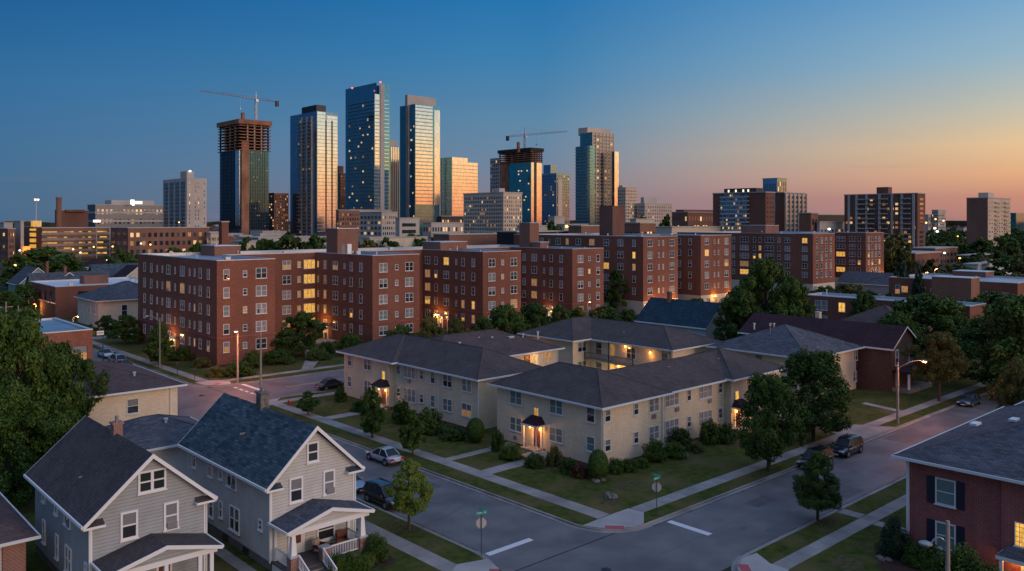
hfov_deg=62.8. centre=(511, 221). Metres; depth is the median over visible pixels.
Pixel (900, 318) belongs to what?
broadleaf tree
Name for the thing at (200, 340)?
window
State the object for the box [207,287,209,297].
window
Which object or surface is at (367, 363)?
window
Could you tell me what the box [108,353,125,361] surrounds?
parked car
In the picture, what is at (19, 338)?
broadleaf tree
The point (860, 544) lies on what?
lawn
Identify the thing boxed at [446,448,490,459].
path
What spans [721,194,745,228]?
lit window
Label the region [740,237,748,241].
window
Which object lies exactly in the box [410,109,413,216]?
lit window
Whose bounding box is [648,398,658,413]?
window
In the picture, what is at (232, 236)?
town
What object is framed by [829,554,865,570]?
bare soil
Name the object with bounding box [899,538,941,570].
bush
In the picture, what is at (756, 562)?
sidewalk
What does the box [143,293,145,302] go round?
window
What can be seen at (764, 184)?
window
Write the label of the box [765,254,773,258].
window
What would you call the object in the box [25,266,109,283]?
house
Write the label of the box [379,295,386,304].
window
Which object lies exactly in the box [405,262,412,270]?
window
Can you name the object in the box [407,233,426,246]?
broadleaf tree
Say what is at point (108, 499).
house
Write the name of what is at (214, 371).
bush
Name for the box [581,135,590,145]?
lit window
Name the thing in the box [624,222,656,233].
building
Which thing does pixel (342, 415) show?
path
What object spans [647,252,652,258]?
window
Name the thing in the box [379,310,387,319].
window
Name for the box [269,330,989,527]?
lawn
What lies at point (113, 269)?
house
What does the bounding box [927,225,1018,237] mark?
town
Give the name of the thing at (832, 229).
window
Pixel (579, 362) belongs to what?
window
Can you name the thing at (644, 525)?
kerb
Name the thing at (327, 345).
bush
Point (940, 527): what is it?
window
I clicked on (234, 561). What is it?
path
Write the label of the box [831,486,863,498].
road patch
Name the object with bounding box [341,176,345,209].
window
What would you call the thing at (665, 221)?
broadleaf tree
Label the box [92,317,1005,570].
road
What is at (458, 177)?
tower
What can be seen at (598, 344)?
window
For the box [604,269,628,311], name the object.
young tree
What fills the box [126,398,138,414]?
window
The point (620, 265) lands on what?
window
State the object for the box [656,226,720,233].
building
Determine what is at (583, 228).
building
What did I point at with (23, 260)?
broadleaf tree
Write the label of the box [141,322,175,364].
young tree
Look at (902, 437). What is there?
road patch
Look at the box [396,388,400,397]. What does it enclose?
window
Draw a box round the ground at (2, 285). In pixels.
[0,227,1014,570]
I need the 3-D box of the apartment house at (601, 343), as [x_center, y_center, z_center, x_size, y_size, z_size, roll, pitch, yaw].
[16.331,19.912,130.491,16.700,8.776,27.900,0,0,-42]
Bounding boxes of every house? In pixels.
[0,492,40,570]
[6,261,48,296]
[20,360,187,452]
[23,415,223,570]
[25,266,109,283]
[73,281,137,327]
[80,258,106,270]
[88,263,137,277]
[105,414,198,475]
[111,264,137,277]
[177,387,374,570]
[336,329,564,428]
[487,347,784,463]
[517,316,720,369]
[634,291,728,339]
[706,323,864,401]
[737,311,932,393]
[836,271,910,293]
[840,305,932,350]
[891,405,1023,570]
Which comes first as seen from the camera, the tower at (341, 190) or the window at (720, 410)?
the window at (720, 410)
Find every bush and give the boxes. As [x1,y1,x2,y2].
[166,345,195,360]
[190,357,211,367]
[205,366,225,377]
[222,360,255,377]
[242,349,262,368]
[263,348,294,364]
[305,347,331,360]
[319,341,334,354]
[327,553,349,570]
[334,386,346,401]
[337,332,363,349]
[343,548,371,570]
[350,399,361,412]
[360,389,374,409]
[362,531,391,563]
[366,552,376,565]
[391,399,411,424]
[414,406,446,435]
[438,424,465,441]
[491,429,505,451]
[497,443,522,460]
[523,452,546,468]
[545,444,562,465]
[558,456,577,474]
[570,463,589,478]
[608,457,623,474]
[623,457,637,472]
[635,456,648,468]
[641,438,668,463]
[661,441,686,459]
[667,426,692,448]
[686,440,705,452]
[699,419,721,445]
[717,422,736,444]
[874,514,913,559]
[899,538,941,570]
[926,541,1000,570]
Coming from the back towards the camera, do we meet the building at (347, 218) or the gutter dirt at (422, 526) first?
the building at (347, 218)
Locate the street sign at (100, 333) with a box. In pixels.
[97,327,103,360]
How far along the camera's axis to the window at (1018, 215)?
1316.94 m
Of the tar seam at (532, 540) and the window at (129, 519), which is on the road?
the tar seam at (532, 540)
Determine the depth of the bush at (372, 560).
58.50 m
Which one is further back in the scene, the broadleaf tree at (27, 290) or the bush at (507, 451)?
the broadleaf tree at (27, 290)
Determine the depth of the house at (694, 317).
156.80 m
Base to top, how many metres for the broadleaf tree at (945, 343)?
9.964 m
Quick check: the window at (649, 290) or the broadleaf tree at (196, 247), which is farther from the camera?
the broadleaf tree at (196, 247)
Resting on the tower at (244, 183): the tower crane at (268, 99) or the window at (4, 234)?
the tower crane at (268, 99)
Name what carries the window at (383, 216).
in the building at (377, 224)
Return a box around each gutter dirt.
[332,438,559,522]
[356,496,477,550]
[653,395,985,525]
[740,475,905,554]
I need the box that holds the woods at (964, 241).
[928,238,1022,255]
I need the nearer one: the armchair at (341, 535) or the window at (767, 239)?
the armchair at (341, 535)
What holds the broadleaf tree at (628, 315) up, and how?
on the ground at (2, 285)
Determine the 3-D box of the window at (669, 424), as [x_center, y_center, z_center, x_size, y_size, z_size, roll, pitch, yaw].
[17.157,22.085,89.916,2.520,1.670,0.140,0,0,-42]
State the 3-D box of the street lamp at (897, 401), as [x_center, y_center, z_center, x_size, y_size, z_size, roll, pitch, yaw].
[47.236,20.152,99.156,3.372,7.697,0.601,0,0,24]
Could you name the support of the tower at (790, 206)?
on the ground at (2, 285)
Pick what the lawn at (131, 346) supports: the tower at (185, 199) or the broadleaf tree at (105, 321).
the broadleaf tree at (105, 321)
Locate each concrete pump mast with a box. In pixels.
[241,112,244,126]
[517,142,519,151]
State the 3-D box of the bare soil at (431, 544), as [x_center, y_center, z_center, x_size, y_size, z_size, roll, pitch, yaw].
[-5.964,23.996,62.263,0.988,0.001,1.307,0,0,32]
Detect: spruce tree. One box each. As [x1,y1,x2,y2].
[893,253,909,277]
[911,263,925,295]
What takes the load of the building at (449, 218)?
on the ground at (2, 285)
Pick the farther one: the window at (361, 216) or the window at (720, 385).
the window at (361, 216)
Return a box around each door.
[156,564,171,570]
[288,533,304,553]
[323,325,327,337]
[380,388,389,407]
[437,315,442,327]
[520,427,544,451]
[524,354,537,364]
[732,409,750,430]
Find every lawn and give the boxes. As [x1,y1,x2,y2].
[0,272,951,384]
[0,472,482,570]
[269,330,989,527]
[748,478,905,570]
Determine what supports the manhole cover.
on the road
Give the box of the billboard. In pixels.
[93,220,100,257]
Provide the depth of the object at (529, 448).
88.14 m
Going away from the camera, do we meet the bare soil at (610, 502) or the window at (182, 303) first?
the bare soil at (610, 502)
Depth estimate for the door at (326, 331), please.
172.49 m
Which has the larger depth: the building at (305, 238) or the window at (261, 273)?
the building at (305, 238)
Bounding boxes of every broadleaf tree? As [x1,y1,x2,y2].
[0,252,31,287]
[0,290,24,313]
[0,305,83,482]
[0,381,75,508]
[4,307,41,317]
[9,281,39,310]
[12,245,75,275]
[30,336,110,446]
[42,254,87,272]
[88,315,116,332]
[103,247,137,263]
[104,315,143,342]
[120,253,142,260]
[157,246,190,252]
[190,241,205,251]
[239,236,254,250]
[251,238,273,250]
[268,231,310,249]
[270,328,307,354]
[281,311,327,355]
[307,232,325,248]
[332,335,360,351]
[358,239,375,247]
[375,236,402,247]
[383,324,414,337]
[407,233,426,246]
[415,315,440,337]
[444,317,473,334]
[470,316,492,330]
[488,303,528,335]
[516,302,555,336]
[546,303,570,323]
[547,219,561,229]
[569,306,588,317]
[588,305,622,320]
[616,309,637,322]
[658,214,676,225]
[691,298,703,300]
[712,288,772,340]
[725,255,801,329]
[728,285,762,304]
[732,372,807,470]
[770,346,853,440]
[771,281,815,317]
[810,286,841,292]
[833,283,870,293]
[846,291,877,316]
[876,310,928,364]
[878,291,970,373]
[884,232,916,272]
[884,241,893,272]
[900,331,971,400]
[921,259,941,272]
[925,237,942,245]
[935,263,975,273]
[936,242,968,261]
[939,295,966,343]
[942,314,1023,384]
[951,316,982,360]
[956,252,987,264]
[961,290,1017,318]
[966,236,993,253]
[978,294,1023,394]
[985,256,1013,275]
[986,357,1023,408]
[987,232,1022,258]
[1001,252,1023,275]
[1005,239,1023,254]
[1009,273,1023,276]
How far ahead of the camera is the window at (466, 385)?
97.64 m
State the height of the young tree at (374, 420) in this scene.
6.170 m
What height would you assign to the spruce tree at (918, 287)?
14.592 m
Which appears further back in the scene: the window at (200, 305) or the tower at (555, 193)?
the tower at (555, 193)
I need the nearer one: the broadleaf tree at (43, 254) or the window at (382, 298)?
the window at (382, 298)
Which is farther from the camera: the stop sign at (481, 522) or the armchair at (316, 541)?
the stop sign at (481, 522)
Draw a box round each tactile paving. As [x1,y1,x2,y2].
[605,525,624,528]
[738,564,750,570]
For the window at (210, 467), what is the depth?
64.85 m
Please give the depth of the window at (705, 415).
94.13 m
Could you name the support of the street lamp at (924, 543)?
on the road
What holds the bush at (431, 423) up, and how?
on the lawn at (711, 461)
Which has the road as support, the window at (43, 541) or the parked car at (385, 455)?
the parked car at (385, 455)
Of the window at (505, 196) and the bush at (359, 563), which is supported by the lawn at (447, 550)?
the bush at (359, 563)
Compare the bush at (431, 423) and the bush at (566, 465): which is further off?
the bush at (431, 423)
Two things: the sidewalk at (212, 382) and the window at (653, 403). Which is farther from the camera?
the sidewalk at (212, 382)
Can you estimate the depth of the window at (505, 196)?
645.44 m
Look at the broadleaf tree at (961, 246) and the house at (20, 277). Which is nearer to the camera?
the house at (20, 277)
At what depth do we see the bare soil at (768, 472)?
80.10 m
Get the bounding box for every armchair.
[312,537,326,554]
[336,529,347,546]
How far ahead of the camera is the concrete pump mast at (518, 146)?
904.24 m
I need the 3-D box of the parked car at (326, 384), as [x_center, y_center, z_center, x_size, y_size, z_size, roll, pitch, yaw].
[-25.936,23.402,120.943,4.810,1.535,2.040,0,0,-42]
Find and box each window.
[0,233,6,254]
[9,233,13,254]
[41,519,45,545]
[53,506,57,516]
[53,533,58,560]
[62,514,70,529]
[63,544,71,570]
[71,345,86,359]
[93,304,95,314]
[97,209,161,223]
[112,232,126,252]
[119,509,139,542]
[121,305,126,314]
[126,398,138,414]
[130,232,206,253]
[137,467,167,495]
[143,262,145,271]
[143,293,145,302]
[163,500,179,531]
[164,182,184,226]
[166,265,170,274]
[166,281,169,290]
[166,297,169,307]
[166,314,169,323]
[180,266,184,276]
[180,283,184,293]
[180,300,184,310]
[180,317,184,327]
[180,333,184,344]
[189,182,204,226]
[191,455,196,469]
[198,303,201,313]
[198,321,201,331]
[198,338,201,349]
[199,268,201,278]
[199,286,201,296]
[207,269,209,279]
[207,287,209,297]
[207,323,209,333]
[207,340,209,351]
[207,463,212,478]
[207,502,213,519]
[217,468,222,481]
[217,500,222,519]
[222,533,227,540]
[223,269,228,279]
[223,287,228,298]
[223,306,228,316]
[223,324,229,334]
[223,342,229,352]
[225,472,236,490]
[228,504,239,535]
[242,546,248,554]
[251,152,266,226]
[255,285,266,296]
[255,303,266,314]
[255,338,266,349]
[256,268,266,278]
[256,320,266,331]
[256,518,262,532]
[269,195,273,230]
[275,195,287,231]
[282,253,599,329]
[288,476,303,504]
[298,119,309,235]
[306,440,319,464]
[317,525,335,541]
[322,468,335,496]
[338,176,339,209]
[340,213,358,233]
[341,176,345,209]
[347,355,351,366]
[347,376,351,387]
[349,99,372,208]
[349,308,352,317]
[359,294,362,303]
[359,325,361,334]
[361,216,379,234]
[363,359,371,371]
[363,380,370,391]
[379,263,386,272]
[379,279,386,288]
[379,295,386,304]
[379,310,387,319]
[379,326,386,335]
[383,216,395,234]
[396,365,400,374]
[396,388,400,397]
[403,366,415,379]
[404,387,415,403]
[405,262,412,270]
[405,277,412,286]
[405,293,412,302]
[405,308,412,317]
[405,323,412,332]
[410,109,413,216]
[419,370,423,380]
[419,393,423,403]
[430,372,435,384]
[430,395,435,408]
[433,227,461,230]
[442,374,452,388]
[442,398,451,412]
[461,378,471,393]
[461,402,471,418]
[465,196,502,232]
[491,160,498,191]
[505,196,520,229]
[509,390,521,406]
[509,416,521,433]
[518,163,528,219]
[534,407,538,415]
[541,238,728,302]
[543,175,555,224]
[544,351,551,362]
[548,426,562,444]
[549,399,562,416]
[557,175,568,223]
[576,239,580,244]
[577,341,586,352]
[578,360,586,365]
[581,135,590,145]
[585,407,595,423]
[586,435,594,452]
[589,239,594,245]
[594,135,611,223]
[595,342,602,355]
[596,361,601,368]
[604,239,608,245]
[604,251,608,257]
[604,262,608,268]
[604,274,608,280]
[604,438,611,452]
[605,409,611,423]
[610,343,614,357]
[618,190,624,219]
[618,239,622,245]
[618,251,622,257]
[618,263,622,269]
[626,190,636,219]
[626,347,635,359]
[633,403,638,415]
[633,431,639,444]
[646,206,670,224]
[647,240,651,246]
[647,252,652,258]
[647,264,652,270]
[647,276,652,282]
[647,288,652,294]
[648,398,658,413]
[649,425,659,441]
[661,352,667,359]
[664,418,678,436]
[665,392,679,408]
[673,217,686,225]
[687,390,691,401]
[687,416,691,428]
[689,217,712,225]
[699,385,712,399]
[699,409,711,426]
[718,382,722,393]
[718,408,722,419]
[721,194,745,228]
[725,189,753,191]
[732,236,880,273]
[735,390,738,399]
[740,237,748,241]
[740,245,748,249]
[740,253,748,257]
[740,261,748,266]
[740,269,748,274]
[755,354,762,358]
[764,184,775,224]
[765,237,773,242]
[765,245,773,250]
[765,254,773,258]
[778,182,785,190]
[785,254,789,259]
[787,196,804,230]
[802,246,806,251]
[815,300,826,310]
[821,229,843,231]
[838,302,845,312]
[846,198,915,246]
[853,371,857,382]
[854,350,857,360]
[895,285,899,293]
[895,349,898,365]
[901,286,907,292]
[917,258,938,271]
[920,198,922,246]
[934,477,956,509]
[935,520,955,553]
[941,252,955,262]
[989,202,1009,244]
[1013,521,1023,548]
[1018,215,1023,229]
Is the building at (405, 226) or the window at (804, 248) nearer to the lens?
the window at (804, 248)
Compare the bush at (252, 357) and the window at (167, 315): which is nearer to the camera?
the bush at (252, 357)
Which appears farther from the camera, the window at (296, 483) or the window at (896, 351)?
the window at (896, 351)
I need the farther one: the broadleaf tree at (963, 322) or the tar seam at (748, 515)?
the broadleaf tree at (963, 322)
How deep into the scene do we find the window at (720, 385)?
96.12 m
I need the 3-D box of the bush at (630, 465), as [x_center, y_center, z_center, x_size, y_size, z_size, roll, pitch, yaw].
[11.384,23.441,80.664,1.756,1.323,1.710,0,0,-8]
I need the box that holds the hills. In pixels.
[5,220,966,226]
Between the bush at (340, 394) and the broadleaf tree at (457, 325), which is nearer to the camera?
the bush at (340, 394)
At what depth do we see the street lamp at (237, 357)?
124.99 m
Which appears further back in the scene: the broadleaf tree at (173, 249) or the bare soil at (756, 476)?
the broadleaf tree at (173, 249)
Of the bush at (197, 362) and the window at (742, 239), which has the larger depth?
the window at (742, 239)
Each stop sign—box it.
[476,506,486,554]
[652,473,660,515]
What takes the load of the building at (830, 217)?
on the ground at (2, 285)
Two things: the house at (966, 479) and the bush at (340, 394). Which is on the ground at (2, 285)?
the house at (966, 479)
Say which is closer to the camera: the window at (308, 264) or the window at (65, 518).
the window at (65, 518)
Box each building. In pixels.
[0,222,12,227]
[0,228,15,260]
[0,317,92,370]
[14,221,29,253]
[24,199,40,258]
[29,275,137,318]
[35,227,110,259]
[55,210,88,226]
[87,200,162,226]
[110,227,209,259]
[138,222,603,364]
[207,232,218,244]
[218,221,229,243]
[232,240,277,250]
[238,236,325,249]
[336,210,359,234]
[343,209,391,211]
[359,212,397,236]
[359,236,427,247]
[396,218,418,235]
[422,222,463,238]
[432,233,496,244]
[436,216,463,221]
[496,230,567,244]
[514,206,730,313]
[516,225,556,230]
[548,216,564,224]
[556,224,588,229]
[567,225,598,232]
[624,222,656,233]
[629,219,654,221]
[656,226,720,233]
[671,210,712,225]
[677,225,883,293]
[798,213,818,231]
[805,289,985,350]
[816,221,843,231]
[818,214,843,220]
[884,251,941,273]
[889,270,1023,304]
[912,246,957,266]
[957,253,996,262]
[963,261,1011,275]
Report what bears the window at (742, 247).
in the apartment building at (813, 260)
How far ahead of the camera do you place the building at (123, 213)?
717.12 m
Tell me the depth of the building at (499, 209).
651.27 m
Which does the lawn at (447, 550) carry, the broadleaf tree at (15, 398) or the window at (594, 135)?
the broadleaf tree at (15, 398)
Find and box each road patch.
[406,480,442,488]
[745,496,776,506]
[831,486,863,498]
[883,432,921,442]
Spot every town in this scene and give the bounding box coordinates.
[207,224,430,245]
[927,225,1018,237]
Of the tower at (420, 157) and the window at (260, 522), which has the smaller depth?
the window at (260, 522)
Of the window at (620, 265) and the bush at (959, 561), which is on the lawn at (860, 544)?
the bush at (959, 561)
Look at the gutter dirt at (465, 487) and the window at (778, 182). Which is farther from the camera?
the window at (778, 182)
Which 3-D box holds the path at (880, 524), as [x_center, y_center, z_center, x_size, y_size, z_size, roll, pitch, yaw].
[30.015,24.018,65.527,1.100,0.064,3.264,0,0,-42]
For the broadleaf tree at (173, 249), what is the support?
on the ground at (2, 285)
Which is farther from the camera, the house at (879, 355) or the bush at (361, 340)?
the bush at (361, 340)
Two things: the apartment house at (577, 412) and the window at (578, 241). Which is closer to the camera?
the apartment house at (577, 412)
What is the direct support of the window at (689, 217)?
in the building at (692, 217)
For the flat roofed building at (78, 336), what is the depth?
123.92 m
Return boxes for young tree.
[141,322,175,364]
[296,391,320,414]
[359,385,386,437]
[383,458,433,529]
[398,409,427,453]
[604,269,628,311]
[792,451,842,520]
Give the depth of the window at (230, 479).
62.12 m
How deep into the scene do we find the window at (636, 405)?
85.22 m
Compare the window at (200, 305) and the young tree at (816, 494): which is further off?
the window at (200, 305)
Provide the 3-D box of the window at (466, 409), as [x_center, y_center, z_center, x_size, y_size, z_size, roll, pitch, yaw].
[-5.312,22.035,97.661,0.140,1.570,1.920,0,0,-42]
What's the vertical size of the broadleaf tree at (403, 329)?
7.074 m
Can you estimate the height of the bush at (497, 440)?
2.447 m
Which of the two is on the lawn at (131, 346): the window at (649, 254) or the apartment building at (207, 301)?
the apartment building at (207, 301)
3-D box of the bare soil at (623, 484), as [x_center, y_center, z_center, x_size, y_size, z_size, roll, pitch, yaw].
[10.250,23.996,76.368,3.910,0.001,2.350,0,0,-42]
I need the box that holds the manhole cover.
[601,567,610,570]
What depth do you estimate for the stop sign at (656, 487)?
68.36 m
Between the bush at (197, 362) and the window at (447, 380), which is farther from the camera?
the bush at (197, 362)
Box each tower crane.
[202,90,278,119]
[506,128,561,147]
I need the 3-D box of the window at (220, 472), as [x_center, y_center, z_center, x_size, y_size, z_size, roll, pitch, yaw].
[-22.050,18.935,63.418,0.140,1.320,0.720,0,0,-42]
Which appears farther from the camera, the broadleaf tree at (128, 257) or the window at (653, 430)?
the broadleaf tree at (128, 257)
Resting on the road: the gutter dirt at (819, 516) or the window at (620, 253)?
the gutter dirt at (819, 516)
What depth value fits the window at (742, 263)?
292.56 m
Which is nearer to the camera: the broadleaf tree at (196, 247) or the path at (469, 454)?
the path at (469, 454)
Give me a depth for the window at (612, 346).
126.63 m
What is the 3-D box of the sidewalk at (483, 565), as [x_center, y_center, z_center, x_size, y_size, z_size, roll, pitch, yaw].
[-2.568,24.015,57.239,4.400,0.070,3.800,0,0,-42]
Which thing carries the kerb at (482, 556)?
on the road
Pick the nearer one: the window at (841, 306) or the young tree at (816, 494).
the young tree at (816, 494)
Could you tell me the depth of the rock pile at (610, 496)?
72.44 m
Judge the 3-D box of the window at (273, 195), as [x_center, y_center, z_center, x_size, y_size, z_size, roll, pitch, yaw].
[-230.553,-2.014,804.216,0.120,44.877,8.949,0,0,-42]
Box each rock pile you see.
[592,478,605,482]
[604,491,618,499]
[876,554,892,561]
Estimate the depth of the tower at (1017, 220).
1305.70 m
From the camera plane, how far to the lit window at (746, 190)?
440.58 m
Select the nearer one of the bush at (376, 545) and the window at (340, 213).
the bush at (376, 545)
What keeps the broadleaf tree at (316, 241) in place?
on the ground at (2, 285)
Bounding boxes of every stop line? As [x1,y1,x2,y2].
[485,538,531,555]
[668,520,711,534]
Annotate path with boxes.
[92,334,137,338]
[214,548,256,570]
[300,338,338,343]
[301,347,318,369]
[325,408,386,418]
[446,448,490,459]
[481,460,523,473]
[521,450,546,459]
[837,509,864,517]
[861,402,901,410]
[872,521,905,532]
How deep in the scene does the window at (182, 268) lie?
150.30 m
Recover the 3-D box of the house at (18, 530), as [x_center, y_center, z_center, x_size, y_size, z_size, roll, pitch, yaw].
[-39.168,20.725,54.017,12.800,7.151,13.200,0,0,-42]
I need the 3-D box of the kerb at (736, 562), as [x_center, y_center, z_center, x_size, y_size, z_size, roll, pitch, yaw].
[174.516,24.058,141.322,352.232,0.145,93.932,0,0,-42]
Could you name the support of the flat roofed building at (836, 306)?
on the lawn at (711, 461)
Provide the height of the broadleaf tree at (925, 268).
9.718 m
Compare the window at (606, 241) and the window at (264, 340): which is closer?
the window at (264, 340)
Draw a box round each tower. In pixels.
[163,170,206,226]
[217,119,271,234]
[269,193,288,231]
[290,105,337,235]
[338,166,345,209]
[346,76,389,209]
[390,140,399,217]
[400,95,439,235]
[440,157,477,215]
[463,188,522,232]
[490,158,503,191]
[498,147,543,224]
[542,165,569,224]
[575,127,618,224]
[617,185,636,221]
[637,197,671,225]
[712,188,775,230]
[762,178,787,224]
[776,192,806,230]
[844,187,925,246]
[925,214,931,232]
[932,210,945,233]
[967,192,1010,249]
[1010,213,1023,230]
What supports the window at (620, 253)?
in the apartment building at (682, 266)
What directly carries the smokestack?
on the ground at (2, 285)
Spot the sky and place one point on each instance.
(101, 100)
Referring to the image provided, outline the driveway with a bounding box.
[779,413,893,438]
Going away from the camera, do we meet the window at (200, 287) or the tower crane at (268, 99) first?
the window at (200, 287)
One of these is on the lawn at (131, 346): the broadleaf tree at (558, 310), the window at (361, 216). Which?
the broadleaf tree at (558, 310)
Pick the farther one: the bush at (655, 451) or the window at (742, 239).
the window at (742, 239)
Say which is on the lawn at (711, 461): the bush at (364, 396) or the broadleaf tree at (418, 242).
the bush at (364, 396)
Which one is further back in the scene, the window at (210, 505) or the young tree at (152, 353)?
the young tree at (152, 353)
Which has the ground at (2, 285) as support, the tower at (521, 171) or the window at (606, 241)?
the tower at (521, 171)
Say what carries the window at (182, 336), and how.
in the apartment building at (207, 301)
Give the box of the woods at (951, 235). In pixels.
[925,226,1023,249]
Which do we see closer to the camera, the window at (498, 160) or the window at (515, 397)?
the window at (515, 397)
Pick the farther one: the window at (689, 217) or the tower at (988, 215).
the window at (689, 217)
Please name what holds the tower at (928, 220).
on the ground at (2, 285)
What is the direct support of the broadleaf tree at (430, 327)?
on the ground at (2, 285)
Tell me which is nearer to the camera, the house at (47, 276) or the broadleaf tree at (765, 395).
the broadleaf tree at (765, 395)
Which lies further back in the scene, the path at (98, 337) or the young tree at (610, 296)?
the young tree at (610, 296)
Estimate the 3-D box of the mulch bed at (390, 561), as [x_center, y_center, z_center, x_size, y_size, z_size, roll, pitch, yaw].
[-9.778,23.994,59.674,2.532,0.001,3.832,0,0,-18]
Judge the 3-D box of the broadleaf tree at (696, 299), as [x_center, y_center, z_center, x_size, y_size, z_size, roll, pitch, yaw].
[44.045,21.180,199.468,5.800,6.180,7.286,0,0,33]
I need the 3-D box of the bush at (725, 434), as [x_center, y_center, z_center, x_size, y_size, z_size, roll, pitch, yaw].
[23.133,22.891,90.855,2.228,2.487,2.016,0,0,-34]
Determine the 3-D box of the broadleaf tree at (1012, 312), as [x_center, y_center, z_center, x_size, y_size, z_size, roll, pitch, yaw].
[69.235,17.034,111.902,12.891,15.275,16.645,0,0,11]
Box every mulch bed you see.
[186,358,264,367]
[371,556,394,569]
[387,407,466,430]
[546,432,732,473]
[875,556,933,570]
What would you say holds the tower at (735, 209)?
on the ground at (2, 285)
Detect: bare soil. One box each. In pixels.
[258,366,285,369]
[383,520,401,527]
[396,525,422,532]
[423,541,440,547]
[533,466,553,471]
[599,496,625,505]
[610,479,646,489]
[728,438,746,447]
[750,475,761,478]
[761,470,775,473]
[815,517,844,528]
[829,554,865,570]
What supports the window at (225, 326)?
in the apartment building at (207, 301)
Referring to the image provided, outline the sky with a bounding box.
[0,0,1023,222]
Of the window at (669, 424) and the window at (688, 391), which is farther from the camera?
the window at (688, 391)
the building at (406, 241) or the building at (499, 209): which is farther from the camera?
the building at (499, 209)
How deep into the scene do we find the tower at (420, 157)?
829.06 m
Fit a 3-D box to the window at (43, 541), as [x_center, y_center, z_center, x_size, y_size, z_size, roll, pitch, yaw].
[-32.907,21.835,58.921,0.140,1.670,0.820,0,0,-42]
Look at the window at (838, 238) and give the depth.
303.55 m
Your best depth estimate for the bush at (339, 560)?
56.53 m
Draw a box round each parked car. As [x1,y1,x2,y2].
[97,348,113,357]
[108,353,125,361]
[117,359,132,363]
[315,378,343,390]
[356,473,365,490]
[363,478,406,510]
[365,446,403,465]
[796,444,833,467]
[831,433,863,457]
[957,392,981,407]
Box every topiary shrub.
[466,417,484,442]
[587,449,608,479]
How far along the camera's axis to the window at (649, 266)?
216.51 m
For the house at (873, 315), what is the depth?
144.46 m
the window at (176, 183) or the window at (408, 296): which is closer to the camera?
the window at (408, 296)
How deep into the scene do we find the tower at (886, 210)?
430.79 m
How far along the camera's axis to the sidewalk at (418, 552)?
61.48 m
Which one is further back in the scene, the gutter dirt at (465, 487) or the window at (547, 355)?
the window at (547, 355)
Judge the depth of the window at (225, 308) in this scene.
140.37 m
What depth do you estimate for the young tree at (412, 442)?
86.17 m
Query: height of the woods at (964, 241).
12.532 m
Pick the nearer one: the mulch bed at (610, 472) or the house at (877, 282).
the mulch bed at (610, 472)
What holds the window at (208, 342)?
in the apartment building at (207, 301)
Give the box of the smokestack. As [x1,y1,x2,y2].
[56,197,61,226]
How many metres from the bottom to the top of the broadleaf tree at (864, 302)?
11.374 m
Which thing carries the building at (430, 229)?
on the ground at (2, 285)
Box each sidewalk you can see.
[92,340,208,381]
[195,380,230,385]
[269,398,281,404]
[273,403,608,518]
[279,392,334,402]
[356,518,456,570]
[452,559,498,570]
[583,508,643,527]
[630,379,993,511]
[738,553,787,570]
[773,494,905,568]
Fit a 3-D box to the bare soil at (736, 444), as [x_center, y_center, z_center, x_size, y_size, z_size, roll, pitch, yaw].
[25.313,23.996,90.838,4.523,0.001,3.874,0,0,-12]
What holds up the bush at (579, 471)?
on the lawn at (711, 461)
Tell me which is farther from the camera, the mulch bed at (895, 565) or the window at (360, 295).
the window at (360, 295)
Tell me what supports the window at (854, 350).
in the apartment house at (778, 344)
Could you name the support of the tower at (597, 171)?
on the ground at (2, 285)
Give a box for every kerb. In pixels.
[92,295,884,386]
[274,389,986,532]
[356,497,493,563]
[731,476,905,570]
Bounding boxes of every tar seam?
[454,510,602,567]
[622,401,1014,570]
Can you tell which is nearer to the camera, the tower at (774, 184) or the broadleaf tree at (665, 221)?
the tower at (774, 184)
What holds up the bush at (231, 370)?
on the lawn at (131, 346)
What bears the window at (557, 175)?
in the tower at (555, 193)
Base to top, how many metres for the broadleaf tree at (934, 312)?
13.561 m
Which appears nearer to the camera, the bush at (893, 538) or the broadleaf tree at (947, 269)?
the bush at (893, 538)
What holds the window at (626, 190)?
in the tower at (627, 197)
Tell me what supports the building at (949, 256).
on the ground at (2, 285)
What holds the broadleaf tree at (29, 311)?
on the ground at (2, 285)
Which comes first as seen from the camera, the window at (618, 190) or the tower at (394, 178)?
the window at (618, 190)
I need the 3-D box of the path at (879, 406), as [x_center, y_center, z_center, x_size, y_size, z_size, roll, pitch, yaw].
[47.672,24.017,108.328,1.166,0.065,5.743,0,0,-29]
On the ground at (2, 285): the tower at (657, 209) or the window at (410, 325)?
the tower at (657, 209)
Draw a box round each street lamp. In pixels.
[144,315,160,366]
[234,330,238,381]
[258,309,263,389]
[896,360,926,423]
[918,520,949,570]
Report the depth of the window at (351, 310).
165.40 m
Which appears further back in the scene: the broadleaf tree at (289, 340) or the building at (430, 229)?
the building at (430, 229)
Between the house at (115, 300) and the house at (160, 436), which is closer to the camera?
the house at (160, 436)
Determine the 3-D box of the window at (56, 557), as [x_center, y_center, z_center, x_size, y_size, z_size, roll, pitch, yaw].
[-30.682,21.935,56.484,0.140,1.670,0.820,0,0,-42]
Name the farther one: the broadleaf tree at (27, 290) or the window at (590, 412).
the broadleaf tree at (27, 290)
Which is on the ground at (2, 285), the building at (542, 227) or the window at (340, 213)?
the building at (542, 227)

